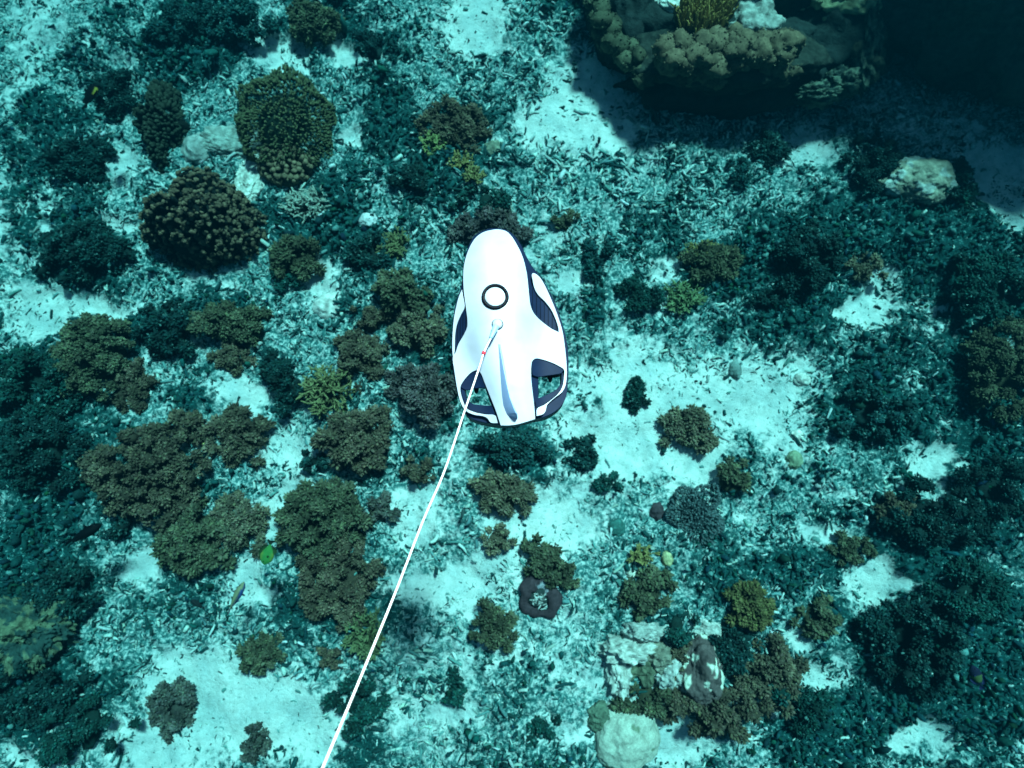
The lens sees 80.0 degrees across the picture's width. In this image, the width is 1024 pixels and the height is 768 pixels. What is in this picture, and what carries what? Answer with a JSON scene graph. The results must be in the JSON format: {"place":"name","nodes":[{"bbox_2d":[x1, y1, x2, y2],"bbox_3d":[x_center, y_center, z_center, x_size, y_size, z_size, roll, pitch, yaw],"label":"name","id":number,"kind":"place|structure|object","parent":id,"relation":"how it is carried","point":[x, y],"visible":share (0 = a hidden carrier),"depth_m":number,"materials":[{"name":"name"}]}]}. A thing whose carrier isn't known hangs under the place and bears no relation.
{"place":"outdoors","nodes":[
{"label":"outdoors","id":0,"kind":"place"},
{"bbox_2d":[321,324,498,767],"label":"tether cable","id":1,"kind":"object","parent":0,"point":[495,327],"visible":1,"depth_m":1.20,"materials":[{"name":"white rubber"}]},
{"bbox_2d":[451,228,568,427],"bbox_3d":[-0.005,-0.147,1.531,0.292,0.141,0.515,0,78,0],"label":"underwater drone","id":2,"kind":"object","parent":1,"relation":"hanging from","point":[504,288],"visible":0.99,"depth_m":1.49,"materials":[{"name":"white plastic"}]},
{"bbox_2d":[0,0,1023,767],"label":"seabed","id":3,"kind":"structure","parent":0,"point":[608,412],"depth_m":4.03,"materials":[{"name":"sand"}]},
{"bbox_2d":[0,583,78,678],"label":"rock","id":4,"kind":"object","parent":3,"relation":"on","point":[31,638],"visible":0.82,"depth_m":3.63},
{"bbox_2d":[0,344,84,421],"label":"soft coral","id":5,"kind":"object","parent":3,"relation":"on","point":[17,362],"visible":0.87,"depth_m":3.90},
{"bbox_2d":[0,406,95,495],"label":"soft coral","id":6,"kind":"object","parent":3,"relation":"on","point":[17,458],"visible":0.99,"depth_m":3.79},
{"bbox_2d":[0,661,95,730],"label":"soft coral","id":7,"kind":"object","parent":3,"relation":"on","point":[21,709],"visible":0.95,"depth_m":3.56},
{"bbox_2d":[13,555,101,622],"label":"soft coral","id":8,"kind":"object","parent":3,"relation":"on","point":[46,587],"visible":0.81,"depth_m":3.73},
{"bbox_2d":[37,133,118,184],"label":"soft coral","id":9,"kind":"object","parent":3,"relation":"on","point":[84,161],"visible":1,"depth_m":4.30},
{"bbox_2d":[30,217,136,286],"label":"soft coral","id":10,"kind":"object","parent":3,"relation":"on","point":[82,254],"visible":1,"depth_m":4.13},
{"bbox_2d":[34,690,141,767],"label":"soft coral","id":11,"kind":"object","parent":3,"relation":"on","point":[55,746],"visible":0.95,"depth_m":3.54},
{"bbox_2d":[47,311,136,402],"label":"soft coral","id":12,"kind":"object","parent":3,"relation":"on","point":[92,356],"visible":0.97,"depth_m":3.95},
{"bbox_2d":[93,497,134,541],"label":"soft coral","id":13,"kind":"object","parent":3,"relation":"on","point":[117,531],"visible":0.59,"depth_m":3.85},
{"bbox_2d":[89,67,142,123],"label":"soft coral","id":14,"kind":"object","parent":3,"relation":"on","point":[111,84],"visible":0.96,"depth_m":4.43},
{"bbox_2d":[109,357,160,414],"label":"soft coral","id":15,"kind":"object","parent":3,"relation":"on","point":[133,390],"visible":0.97,"depth_m":4.00},
{"bbox_2d":[75,421,212,532],"bbox_3d":[-2.326,0.550,3.815,0.799,0.469,0.681,40,81,8],"label":"soft coral","id":16,"kind":"object","parent":3,"relation":"on","point":[152,477],"visible":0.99,"depth_m":3.76},
{"bbox_2d":[132,79,190,173],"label":"column coral","id":17,"kind":"object","parent":3,"relation":"on","point":[154,122],"depth_m":4.30},
{"bbox_2d":[129,300,212,359],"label":"soft coral","id":18,"kind":"object","parent":3,"relation":"on","point":[172,317],"visible":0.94,"depth_m":4.05},
{"bbox_2d":[144,675,198,745],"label":"soft coral","id":19,"kind":"object","parent":3,"relation":"on","point":[172,707],"visible":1,"depth_m":3.71},
{"bbox_2d":[140,0,214,45],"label":"soft coral","id":20,"kind":"object","parent":3,"relation":"on","point":[189,21],"visible":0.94,"depth_m":4.42},
{"bbox_2d":[165,408,219,445],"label":"soft coral","id":21,"kind":"object","parent":3,"relation":"on","point":[192,423],"visible":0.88,"depth_m":3.93},
{"bbox_2d":[180,132,209,163],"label":"round coral","id":22,"kind":"object","parent":3,"relation":"on","point":[193,149],"visible":0.71,"depth_m":4.35},
{"bbox_2d":[149,495,249,581],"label":"soft coral","id":23,"kind":"object","parent":3,"relation":"on","point":[189,534],"visible":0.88,"depth_m":3.75},
{"bbox_2d":[138,165,267,274],"bbox_3d":[-2.108,-1.074,4.272,0.746,0.916,0.781,43,81,8],"label":"knobbly coral","id":24,"kind":"object","parent":3,"relation":"on","point":[205,218],"visible":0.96,"depth_m":4.04},
{"bbox_2d":[183,299,274,349],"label":"soft coral","id":25,"kind":"object","parent":3,"relation":"on","point":[225,327],"visible":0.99,"depth_m":4.05},
{"bbox_2d":[199,125,262,158],"bbox_3d":[-2.051,-1.734,4.429,0.582,0.223,0.272,0,78,0],"label":"rock","id":26,"kind":"object","parent":3,"relation":"on","point":[222,140],"visible":0.52,"depth_m":4.35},
{"bbox_2d":[206,342,258,376],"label":"soft coral","id":27,"kind":"object","parent":3,"relation":"on","point":[230,360],"visible":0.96,"depth_m":4.08},
{"bbox_2d":[197,402,277,470],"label":"soft coral","id":28,"kind":"object","parent":3,"relation":"on","point":[239,438],"visible":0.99,"depth_m":3.92},
{"bbox_2d":[207,489,269,559],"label":"soft coral","id":29,"kind":"object","parent":3,"relation":"on","point":[244,519],"visible":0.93,"depth_m":3.83},
{"bbox_2d":[204,0,279,45],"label":"soft coral","id":30,"kind":"object","parent":3,"relation":"on","point":[232,21],"visible":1,"depth_m":4.42},
{"bbox_2d":[234,154,264,201],"bbox_3d":[-1.881,-1.482,4.379,0.225,0.136,0.396,0,78,0],"label":"rock","id":31,"kind":"object","parent":3,"relation":"on","point":[247,182],"visible":0.62,"depth_m":4.33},
{"bbox_2d":[239,721,271,765],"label":"soft coral","id":32,"kind":"object","parent":3,"relation":"on","point":[256,744],"visible":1,"depth_m":3.63},
{"bbox_2d":[234,630,287,676],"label":"soft coral","id":33,"kind":"object","parent":3,"relation":"on","point":[261,654],"visible":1,"depth_m":3.69},
{"bbox_2d":[233,63,337,171],"bbox_3d":[-1.629,-1.899,4.344,0.723,0.486,0.788,0,78,0],"label":"finger coral","id":34,"kind":"object","parent":3,"relation":"on","point":[285,118],"visible":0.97,"depth_m":4.26},
{"bbox_2d":[256,347,317,418],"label":"soft coral","id":35,"kind":"object","parent":3,"relation":"on","point":[277,373],"visible":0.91,"depth_m":3.98},
{"bbox_2d":[257,144,316,186],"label":"knobbly coral","id":36,"kind":"object","parent":3,"relation":"on","point":[278,175],"visible":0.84,"depth_m":4.29},
{"bbox_2d":[267,233,327,282],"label":"soft coral","id":37,"kind":"object","parent":3,"relation":"on","point":[295,255],"visible":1,"depth_m":4.13},
{"bbox_2d":[277,185,330,223],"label":"branching coral","id":38,"kind":"object","parent":3,"relation":"on","point":[301,201],"visible":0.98,"depth_m":4.24},
{"bbox_2d":[285,0,345,47],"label":"soft coral","id":39,"kind":"object","parent":3,"relation":"on","point":[309,23],"visible":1,"depth_m":4.47},
{"bbox_2d":[270,475,375,569],"bbox_3d":[-1.178,0.837,3.806,0.629,0.356,0.569,26,79,5],"label":"soft coral","id":40,"kind":"object","parent":3,"relation":"on","point":[326,512],"visible":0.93,"depth_m":3.74},
{"bbox_2d":[295,364,355,418],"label":"branching coral","id":41,"kind":"object","parent":3,"relation":"on","point":[324,388],"visible":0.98,"depth_m":3.91},
{"bbox_2d":[312,292,339,319],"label":"round coral","id":42,"kind":"object","parent":3,"relation":"on","point":[324,306],"visible":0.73,"depth_m":4.10},
{"bbox_2d":[294,528,386,633],"bbox_3d":[-1.060,1.207,3.710,0.556,0.338,0.612,-42,81,-8],"label":"soft coral","id":43,"kind":"object","parent":3,"relation":"on","point":[335,585],"visible":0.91,"depth_m":3.67},
{"bbox_2d":[309,403,394,477],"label":"soft coral","id":44,"kind":"object","parent":3,"relation":"on","point":[356,438],"visible":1,"depth_m":3.79},
{"bbox_2d":[319,672,392,740],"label":"soft coral","id":45,"kind":"object","parent":3,"relation":"on","point":[360,709],"visible":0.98,"depth_m":3.63},
{"bbox_2d":[332,329,390,394],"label":"soft coral","id":46,"kind":"object","parent":3,"relation":"on","point":[364,353],"visible":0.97,"depth_m":3.98},
{"bbox_2d":[340,607,385,661],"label":"branching coral","id":47,"kind":"object","parent":3,"relation":"on","point":[362,641],"visible":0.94,"depth_m":3.63},
{"bbox_2d":[341,229,392,271],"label":"soft coral","id":48,"kind":"object","parent":3,"relation":"on","point":[367,255],"visible":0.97,"depth_m":4.10},
{"bbox_2d":[349,305,392,335],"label":"soft coral","id":49,"kind":"object","parent":3,"relation":"on","point":[370,321],"visible":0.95,"depth_m":4.04},
{"bbox_2d":[350,27,401,63],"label":"soft coral","id":50,"kind":"object","parent":3,"relation":"on","point":[371,47],"visible":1,"depth_m":4.43},
{"bbox_2d":[364,489,400,522],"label":"soft coral","id":51,"kind":"object","parent":3,"relation":"on","point":[380,507],"visible":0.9,"depth_m":3.80},
{"bbox_2d":[375,225,410,258],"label":"branching coral","id":52,"kind":"object","parent":3,"relation":"on","point":[395,243],"visible":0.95,"depth_m":4.13},
{"bbox_2d":[383,362,416,402],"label":"soft coral","id":53,"kind":"object","parent":3,"relation":"on","point":[396,381],"visible":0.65,"depth_m":3.95},
{"bbox_2d":[370,266,434,314],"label":"soft coral","id":54,"kind":"object","parent":3,"relation":"on","point":[399,290],"visible":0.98,"depth_m":3.98},
{"bbox_2d":[386,159,429,193],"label":"soft coral","id":55,"kind":"object","parent":3,"relation":"on","point":[412,178],"visible":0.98,"depth_m":4.20},
{"bbox_2d":[385,303,449,358],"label":"soft coral","id":56,"kind":"object","parent":3,"relation":"on","point":[422,332],"visible":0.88,"depth_m":3.96},
{"bbox_2d":[398,454,436,483],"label":"soft coral","id":57,"kind":"object","parent":3,"relation":"on","point":[416,473],"visible":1,"depth_m":3.86},
{"bbox_2d":[398,361,456,430],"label":"soft coral","id":58,"kind":"object","parent":3,"relation":"on","point":[426,399],"visible":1,"depth_m":3.83},
{"bbox_2d":[413,93,492,154],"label":"soft coral","id":59,"kind":"object","parent":3,"relation":"on","point":[459,128],"visible":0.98,"depth_m":4.28},
{"bbox_2d":[441,665,467,707],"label":"soft coral","id":60,"kind":"object","parent":3,"relation":"on","point":[457,687],"visible":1,"depth_m":3.61},
{"bbox_2d":[448,183,512,218],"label":"soft coral","id":61,"kind":"object","parent":3,"relation":"on","point":[503,200],"visible":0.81,"depth_m":4.17},
{"bbox_2d":[446,204,534,245],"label":"soft coral","id":62,"kind":"object","parent":3,"relation":"on","point":[461,229],"visible":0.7,"depth_m":4.14},
{"bbox_2d":[468,597,519,653],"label":"soft coral","id":63,"kind":"object","parent":3,"relation":"on","point":[495,624],"visible":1,"depth_m":3.59},
{"bbox_2d":[479,522,517,556],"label":"soft coral","id":64,"kind":"object","parent":3,"relation":"on","point":[496,541],"visible":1,"depth_m":3.75},
{"bbox_2d":[467,467,538,517],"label":"soft coral","id":65,"kind":"object","parent":3,"relation":"on","point":[500,492],"visible":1,"depth_m":3.77},
{"bbox_2d":[0,0,1023,767],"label":"coral rubble","id":66,"kind":"object","parent":3,"relation":"on","point":[598,316],"visible":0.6,"depth_m":4.13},
{"bbox_2d":[0,0,1023,767],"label":"algae turf","id":67,"kind":"structure","parent":3,"relation":"on","point":[776,490],"depth_m":4.03,"materials":[{"name":"plant"}]},
{"bbox_2d":[474,427,554,466],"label":"soft coral","id":68,"kind":"object","parent":3,"relation":"on","point":[501,445],"visible":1,"depth_m":3.80},
{"bbox_2d":[519,574,562,618],"bbox_3d":[0.176,1.284,3.727,0.265,0.101,0.279,0,78,0],"label":"sponge","id":69,"kind":"object","parent":3,"relation":"on","point":[536,598],"visible":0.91,"depth_m":3.70},
{"bbox_2d":[522,713,562,747],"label":"soft coral","id":70,"kind":"object","parent":3,"relation":"on","point":[539,725],"visible":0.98,"depth_m":3.56},
{"bbox_2d":[520,531,580,590],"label":"soft coral","id":71,"kind":"object","parent":3,"relation":"on","point":[547,563],"visible":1,"depth_m":3.70},
{"bbox_2d":[561,433,598,470],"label":"soft coral","id":72,"kind":"object","parent":3,"relation":"on","point":[585,458],"visible":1,"depth_m":3.88},
{"bbox_2d":[587,700,609,732],"bbox_3d":[0.528,1.984,3.643,0.187,0.166,0.188,0,78,0],"label":"rock","id":73,"kind":"object","parent":3,"relation":"on","point":[598,713],"visible":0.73,"depth_m":3.59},
{"bbox_2d":[580,238,617,284],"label":"soft coral","id":74,"kind":"object","parent":3,"relation":"on","point":[596,272],"visible":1,"depth_m":4.14},
{"bbox_2d":[594,701,660,767],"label":"dome coral","id":75,"kind":"object","parent":3,"relation":"on","point":[624,740],"visible":0.71,"depth_m":3.53},
{"bbox_2d":[622,375,651,415],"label":"soft coral","id":76,"kind":"object","parent":3,"relation":"on","point":[635,394],"visible":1,"depth_m":4.03},
{"bbox_2d":[608,681,671,719],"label":"soft coral","id":77,"kind":"object","parent":3,"relation":"on","point":[646,704],"visible":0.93,"depth_m":3.58},
{"bbox_2d":[613,273,666,314],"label":"soft coral","id":78,"kind":"object","parent":3,"relation":"on","point":[643,296],"visible":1,"depth_m":4.10},
{"bbox_2d":[596,621,684,700],"bbox_3d":[0.785,1.663,3.678,0.513,0.346,0.480,-23,79,-5],"label":"rock outcrop","id":79,"kind":"object","parent":3,"relation":"on","point":[639,652],"visible":0.92,"depth_m":3.59,"materials":[{"name":"stone"}]},
{"bbox_2d":[616,562,679,622],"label":"soft coral","id":80,"kind":"object","parent":3,"relation":"on","point":[642,592],"visible":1,"depth_m":3.70},
{"bbox_2d":[663,614,701,647],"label":"soft coral","id":81,"kind":"object","parent":3,"relation":"on","point":[677,635],"visible":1,"depth_m":3.58},
{"bbox_2d":[663,278,708,316],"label":"branching coral","id":82,"kind":"object","parent":3,"relation":"on","point":[677,295],"visible":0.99,"depth_m":4.16},
{"bbox_2d":[656,403,719,455],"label":"soft coral","id":83,"kind":"object","parent":3,"relation":"on","point":[687,426],"visible":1,"depth_m":3.96},
{"bbox_2d":[665,483,724,548],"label":"branching coral","id":84,"kind":"object","parent":3,"relation":"on","point":[697,511],"visible":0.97,"depth_m":3.81},
{"bbox_2d":[679,633,724,706],"bbox_3d":[1.117,1.702,3.676,0.324,0.434,0.449,0,78,0],"label":"rock","id":85,"kind":"object","parent":3,"relation":"on","point":[703,679],"visible":0.6,"depth_m":3.54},
{"bbox_2d":[676,239,744,284],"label":"soft coral","id":86,"kind":"object","parent":3,"relation":"on","point":[711,263],"visible":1,"depth_m":4.15},
{"bbox_2d":[660,682,774,744],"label":"soft coral","id":87,"kind":"object","parent":3,"relation":"on","point":[715,718],"visible":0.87,"depth_m":3.54},
{"bbox_2d":[707,619,754,676],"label":"soft coral","id":88,"kind":"object","parent":3,"relation":"on","point":[732,651],"visible":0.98,"depth_m":3.59},
{"bbox_2d":[715,455,751,493],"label":"soft coral","id":89,"kind":"object","parent":3,"relation":"on","point":[735,478],"visible":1,"depth_m":3.88},
{"bbox_2d":[583,0,894,120],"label":"reef outcrop","id":90,"kind":"object","parent":3,"relation":"on","point":[836,34],"visible":0.21,"depth_m":4.19,"materials":[{"name":"stone"}]},
{"bbox_2d":[582,0,666,89],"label":"lobed coral","id":91,"kind":"object","parent":90,"relation":"on","point":[627,52],"visible":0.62,"depth_m":4.10},
{"bbox_2d":[635,23,833,95],"bbox_3d":[1.466,-2.223,4.136,1.405,0.329,0.544,0,78,0],"label":"coral shelf","id":92,"kind":"object","parent":90,"relation":"on","point":[814,56],"visible":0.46,"depth_m":4.06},
{"bbox_2d":[669,0,739,32],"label":"bushy coral","id":93,"kind":"object","parent":92,"relation":"on","point":[696,16],"visible":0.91,"depth_m":3.94},
{"bbox_2d":[651,21,806,90],"bbox_3d":[1.417,-2.136,4.017,1.051,0.400,0.339,0,78,0],"label":"lobed coral","id":94,"kind":"object","parent":92,"relation":"on","point":[718,54],"visible":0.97,"depth_m":3.88},
{"bbox_2d":[729,0,785,30],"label":"rock","id":95,"kind":"object","parent":90,"relation":"on","point":[756,15],"visible":0.32,"depth_m":4.02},
{"bbox_2d":[790,0,886,109],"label":"coral ridge","id":96,"kind":"structure","parent":90,"relation":"on","point":[840,83],"depth_m":4.12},
{"bbox_2d":[811,0,882,20],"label":"rock","id":97,"kind":"object","parent":90,"relation":"on","point":[855,7],"visible":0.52,"depth_m":4.08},
{"bbox_2d":[850,31,887,85],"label":"lobed coral","id":98,"kind":"object","parent":90,"relation":"on","point":[879,64],"visible":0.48,"depth_m":4.10},
{"bbox_2d":[726,156,753,188],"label":"soft coral","id":99,"kind":"object","parent":3,"relation":"on","point":[740,171],"visible":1,"depth_m":4.34},
{"bbox_2d":[721,577,778,632],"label":"soft coral","id":100,"kind":"object","parent":3,"relation":"on","point":[753,607],"visible":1,"depth_m":3.62},
{"bbox_2d":[745,129,791,169],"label":"soft coral","id":101,"kind":"object","parent":3,"relation":"on","point":[773,147],"visible":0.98,"depth_m":4.37},
{"bbox_2d":[746,288,790,311],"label":"soft coral","id":102,"kind":"object","parent":3,"relation":"on","point":[767,300],"visible":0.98,"depth_m":4.12},
{"bbox_2d":[731,631,810,720],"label":"soft coral","id":103,"kind":"object","parent":3,"relation":"on","point":[783,667],"visible":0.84,"depth_m":3.62},
{"bbox_2d":[767,681,837,739],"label":"soft coral","id":104,"kind":"object","parent":3,"relation":"on","point":[805,723],"visible":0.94,"depth_m":3.60},
{"bbox_2d":[772,218,847,295],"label":"soft coral","id":105,"kind":"object","parent":3,"relation":"on","point":[798,246],"visible":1,"depth_m":4.05},
{"bbox_2d":[788,592,844,640],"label":"soft coral","id":106,"kind":"object","parent":3,"relation":"on","point":[815,623],"visible":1,"depth_m":3.70},
{"bbox_2d":[825,529,877,566],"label":"soft coral","id":107,"kind":"object","parent":3,"relation":"on","point":[847,545],"visible":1,"depth_m":3.81},
{"bbox_2d":[844,250,888,281],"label":"soft coral","id":108,"kind":"object","parent":3,"relation":"on","point":[863,269],"visible":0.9,"depth_m":4.19},
{"bbox_2d":[840,132,905,194],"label":"soft coral","id":109,"kind":"object","parent":3,"relation":"on","point":[874,164],"visible":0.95,"depth_m":4.20},
{"bbox_2d":[834,376,917,443],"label":"soft coral","id":110,"kind":"object","parent":3,"relation":"on","point":[869,416],"visible":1,"depth_m":3.91},
{"bbox_2d":[871,490,916,535],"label":"soft coral","id":111,"kind":"object","parent":3,"relation":"on","point":[891,500],"visible":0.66,"depth_m":3.80},
{"bbox_2d":[854,587,971,702],"bbox_3d":[2.412,1.552,3.611,0.667,0.326,0.665,0,78,0],"label":"soft coral","id":112,"kind":"object","parent":3,"relation":"on","point":[911,611],"visible":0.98,"depth_m":3.62},
{"bbox_2d":[878,156,957,205],"bbox_3d":[2.829,-1.400,4.252,0.519,0.358,0.376,25,79,5],"label":"rock","id":113,"kind":"object","parent":3,"relation":"on","point":[928,181],"visible":0.8,"depth_m":4.14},
{"bbox_2d":[876,472,995,548],"bbox_3d":[2.620,0.777,3.761,0.703,0.271,0.468,0,78,0],"label":"soft coral","id":114,"kind":"object","parent":3,"relation":"on","point":[932,517],"visible":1,"depth_m":3.72},
{"bbox_2d":[879,0,1023,106],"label":"reef wall","id":115,"kind":"structure","parent":3,"relation":"on","point":[975,48],"depth_m":3.99,"materials":[{"name":"stone"}]},
{"bbox_2d":[925,157,979,209],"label":"soft coral","id":116,"kind":"object","parent":3,"relation":"on","point":[968,192],"visible":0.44,"depth_m":4.18},
{"bbox_2d":[921,556,1012,622],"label":"soft coral","id":117,"kind":"object","parent":3,"relation":"on","point":[991,584],"visible":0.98,"depth_m":3.64},
{"bbox_2d":[949,250,1023,328],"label":"soft coral","id":118,"kind":"object","parent":3,"relation":"on","point":[984,288],"visible":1,"depth_m":3.96},
{"bbox_2d":[953,452,1023,523],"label":"soft coral","id":119,"kind":"object","parent":3,"relation":"on","point":[998,511],"visible":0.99,"depth_m":3.78},
{"bbox_2d":[959,313,1023,424],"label":"soft coral","id":120,"kind":"object","parent":3,"relation":"on","point":[997,371],"visible":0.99,"depth_m":3.86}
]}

